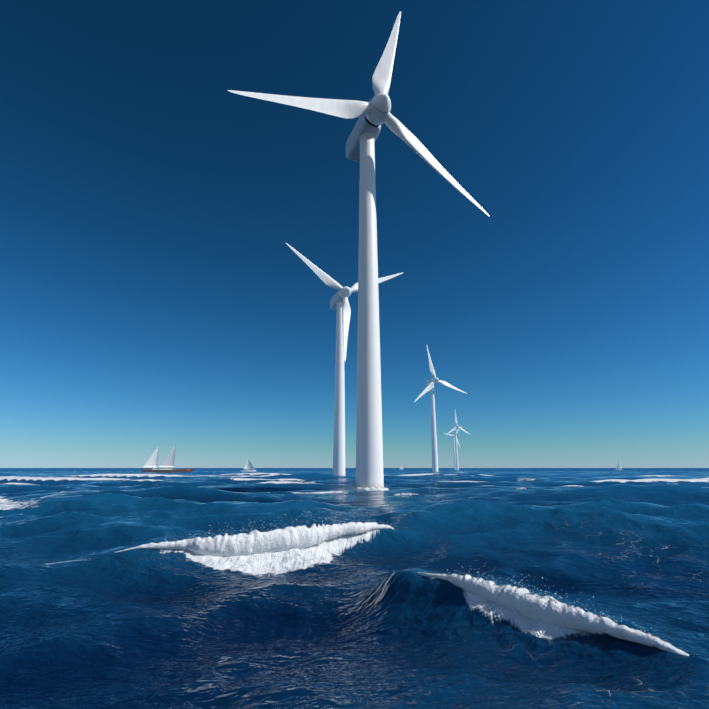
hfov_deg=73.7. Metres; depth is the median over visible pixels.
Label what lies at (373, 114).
turbine
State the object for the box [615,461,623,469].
sloop
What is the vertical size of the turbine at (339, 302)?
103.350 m
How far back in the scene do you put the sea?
17.35 m
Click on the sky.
(153, 292)
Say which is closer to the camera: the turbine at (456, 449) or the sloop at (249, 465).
the sloop at (249, 465)
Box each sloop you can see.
[241,459,255,471]
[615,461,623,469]
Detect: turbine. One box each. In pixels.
[228,11,489,487]
[286,243,403,475]
[414,347,466,471]
[444,426,460,469]
[446,410,470,469]
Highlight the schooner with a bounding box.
[142,444,193,472]
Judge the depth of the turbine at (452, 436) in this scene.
1128.50 m
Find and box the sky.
[0,0,708,467]
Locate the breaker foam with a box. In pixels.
[49,485,688,655]
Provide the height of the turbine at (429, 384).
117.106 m
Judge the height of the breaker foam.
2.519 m
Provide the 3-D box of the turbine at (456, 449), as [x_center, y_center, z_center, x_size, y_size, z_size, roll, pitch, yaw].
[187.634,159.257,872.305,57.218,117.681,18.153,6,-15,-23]
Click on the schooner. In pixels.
(166, 465)
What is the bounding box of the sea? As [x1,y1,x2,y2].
[0,468,708,708]

